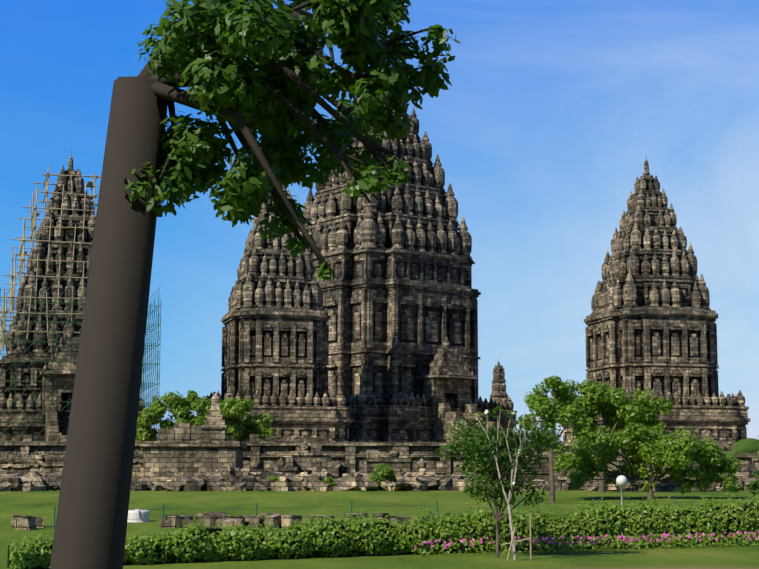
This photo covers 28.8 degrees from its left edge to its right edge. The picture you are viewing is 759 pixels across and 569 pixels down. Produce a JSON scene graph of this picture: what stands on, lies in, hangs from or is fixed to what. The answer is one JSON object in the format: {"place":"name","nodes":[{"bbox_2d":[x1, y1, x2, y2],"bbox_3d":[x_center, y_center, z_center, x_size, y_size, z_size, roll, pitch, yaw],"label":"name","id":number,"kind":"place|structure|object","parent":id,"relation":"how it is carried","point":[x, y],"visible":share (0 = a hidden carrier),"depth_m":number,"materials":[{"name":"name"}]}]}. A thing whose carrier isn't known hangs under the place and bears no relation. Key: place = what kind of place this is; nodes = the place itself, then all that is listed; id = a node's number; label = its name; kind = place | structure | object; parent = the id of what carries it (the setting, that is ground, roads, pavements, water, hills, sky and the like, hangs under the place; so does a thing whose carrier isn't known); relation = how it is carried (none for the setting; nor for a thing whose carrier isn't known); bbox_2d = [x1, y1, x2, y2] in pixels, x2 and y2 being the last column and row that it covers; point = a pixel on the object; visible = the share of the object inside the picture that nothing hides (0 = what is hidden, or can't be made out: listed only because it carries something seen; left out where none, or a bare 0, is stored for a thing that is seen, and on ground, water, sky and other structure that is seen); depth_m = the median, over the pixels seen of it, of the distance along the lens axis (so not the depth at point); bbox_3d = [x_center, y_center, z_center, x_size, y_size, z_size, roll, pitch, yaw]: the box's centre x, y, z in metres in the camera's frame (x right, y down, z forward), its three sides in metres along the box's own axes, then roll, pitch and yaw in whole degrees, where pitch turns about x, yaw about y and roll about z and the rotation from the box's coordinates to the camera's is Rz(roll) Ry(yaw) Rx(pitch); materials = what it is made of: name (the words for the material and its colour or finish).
{"place":"outdoors","nodes":[
{"label":"outdoors","id":0,"kind":"place"},
{"bbox_2d":[0,490,758,568],"bbox_3d":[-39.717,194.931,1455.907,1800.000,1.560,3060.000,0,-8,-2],"label":"ground","id":1,"kind":"structure","parent":0,"point":[44,503],"depth_m":70.46,"materials":[{"name":"green plant"}]},
{"bbox_2d":[0,448,143,481],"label":"perimeter wall","id":2,"kind":"structure","parent":1,"relation":"on","point":[36,461],"depth_m":120.46,"materials":[{"name":"stone"}]},
{"bbox_2d":[127,509,148,521],"bbox_3d":[-10.539,10.082,64.328,0.990,0.566,1.106,0,-8,-2],"label":"water tank","id":3,"kind":"object","parent":1,"relation":"on","point":[137,515],"visible":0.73,"depth_m":63.97,"materials":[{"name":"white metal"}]},
{"bbox_2d":[140,392,246,482],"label":"stone gateway","id":4,"kind":"object","parent":1,"relation":"on","point":[185,449],"visible":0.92,"depth_m":114.32,"materials":[{"name":"stone"}]},
{"bbox_2d":[50,0,461,568],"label":"overhanging tree","id":5,"kind":"object","parent":1,"relation":"on","point":[201,50],"visible":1,"depth_m":12.17,"materials":[{"name":"green plant"}]},
{"bbox_2d":[0,466,758,529],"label":"rubble rocks","id":6,"kind":"object","parent":1,"relation":"on","point":[246,479],"visible":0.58,"depth_m":102.31,"materials":[{"name":"stone"}]},
{"bbox_2d":[267,474,278,481],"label":"bush","id":7,"kind":"object","parent":6,"relation":"on","point":[274,477],"visible":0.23,"depth_m":102.18,"materials":[{"name":"green plant"}]},
{"bbox_2d":[322,477,336,486],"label":"bush","id":8,"kind":"object","parent":6,"relation":"on","point":[329,481],"visible":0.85,"depth_m":102.95,"materials":[{"name":"green plant"}]},
{"bbox_2d":[368,472,385,486],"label":"bush","id":9,"kind":"object","parent":6,"relation":"on","point":[375,478],"visible":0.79,"depth_m":103.20,"materials":[{"name":"green plant"}]},
{"bbox_2d":[374,463,395,481],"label":"bush","id":10,"kind":"object","parent":6,"relation":"on","point":[385,471],"visible":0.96,"depth_m":104.03,"materials":[{"name":"green plant"}]},
{"bbox_2d":[7,493,758,568],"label":"hedge","id":11,"kind":"object","parent":1,"relation":"on","point":[324,537],"visible":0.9,"depth_m":43.43,"materials":[{"name":"green plant"}]},
{"bbox_2d":[53,498,749,529],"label":"fence posts","id":12,"kind":"object","parent":1,"relation":"on","point":[163,509],"visible":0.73,"depth_m":62.48,"materials":[{"name":"green"}]},
{"bbox_2d":[435,412,561,556],"bbox_3d":[3.416,5.693,42.103,3.641,4.134,3.407,0,-8,-2],"label":"tree sapling","id":13,"kind":"object","parent":1,"relation":"on","point":[477,446],"visible":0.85,"depth_m":41.98,"materials":[{"name":"green plant"}]},
{"bbox_2d":[468,405,545,559],"bbox_3d":[3.555,5.484,40.832,1.564,4.219,1.973,4,-9,-29],"label":"frangipani tree","id":14,"kind":"object","parent":1,"relation":"on","point":[513,482],"visible":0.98,"depth_m":40.66,"materials":[{"name":"beige plant"}]},
{"bbox_2d":[502,514,533,561],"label":"wooden stakes","id":15,"kind":"object","parent":1,"relation":"on","point":[511,542],"visible":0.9,"depth_m":40.21,"materials":[{"name":"beige wood"}]},
{"bbox_2d":[517,375,586,501],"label":"tree","id":16,"kind":"object","parent":1,"relation":"on","point":[538,402],"visible":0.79,"depth_m":81.34,"materials":[{"name":"green plant"}]},
{"bbox_2d":[411,531,758,556],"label":"flower border","id":17,"kind":"object","parent":1,"relation":"on","point":[631,543],"visible":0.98,"depth_m":45.94,"materials":[{"name":"pink plant"}]},
{"bbox_2d":[552,373,673,492],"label":"tree","id":18,"kind":"object","parent":1,"relation":"on","point":[605,401],"visible":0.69,"depth_m":95.81,"materials":[{"name":"green plant"}]},
{"bbox_2d":[616,475,626,504],"bbox_3d":[10.044,8.935,61.105,0.468,2.057,0.468,0,-8,-2],"label":"lamp globe","id":19,"kind":"object","parent":1,"relation":"on","point":[621,480],"visible":0.75,"depth_m":61.06,"materials":[{"name":"white glass"}]},
{"bbox_2d":[554,422,741,498],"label":"tree","id":20,"kind":"object","parent":1,"relation":"on","point":[645,441],"visible":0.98,"depth_m":84.95,"materials":[{"name":"green plant"}]},
{"bbox_2d":[724,435,758,459],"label":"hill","id":21,"kind":"structure","parent":1,"relation":"on","point":[747,445],"depth_m":46.58,"materials":[{"name":"green plant"}]},
{"bbox_2d":[748,469,758,495],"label":"bush","id":22,"kind":"object","parent":1,"relation":"on","point":[753,487],"visible":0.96,"depth_m":69.24,"materials":[{"name":"green plant"}]},
{"bbox_2d":[0,433,758,482],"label":"terrace","id":23,"kind":"structure","parent":0,"point":[337,459],"depth_m":125.13,"materials":[{"name":"stone"}]},
{"bbox_2d":[0,156,144,441],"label":"temple","id":24,"kind":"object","parent":23,"relation":"on","point":[53,430],"visible":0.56,"depth_m":144.10,"materials":[{"name":"stone"}]},
{"bbox_2d":[0,167,160,441],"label":"scaffolding","id":25,"kind":"object","parent":23,"relation":"on","point":[12,284],"visible":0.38,"depth_m":144.70,"materials":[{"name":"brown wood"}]},
{"bbox_2d":[135,390,274,441],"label":"trees","id":26,"kind":"object","parent":23,"relation":"on","point":[232,409],"visible":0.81,"depth_m":128.93,"materials":[{"name":"green plant"}]},
{"bbox_2d":[200,184,352,441],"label":"temple","id":27,"kind":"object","parent":23,"relation":"on","point":[275,342],"visible":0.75,"depth_m":155.11,"materials":[{"name":"stone"}]},
{"bbox_2d":[303,70,517,441],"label":"temple","id":28,"kind":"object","parent":23,"relation":"on","point":[400,300],"visible":0.65,"depth_m":176.38,"materials":[{"name":"stone"}]},
{"bbox_2d":[490,360,514,431],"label":"shrine","id":29,"kind":"object","parent":23,"relation":"on","point":[499,387],"visible":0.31,"depth_m":214.35,"materials":[{"name":"stone"}]},
{"bbox_2d":[563,160,749,441],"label":"temple","id":30,"kind":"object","parent":23,"relation":"on","point":[650,319],"visible":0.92,"depth_m":161.18,"materials":[{"name":"stone"}]},
{"bbox_2d":[0,0,758,441],"label":"sky","id":31,"kind":"structure","parent":0,"point":[552,112],"materials":[{"name":"blue"}]}
]}

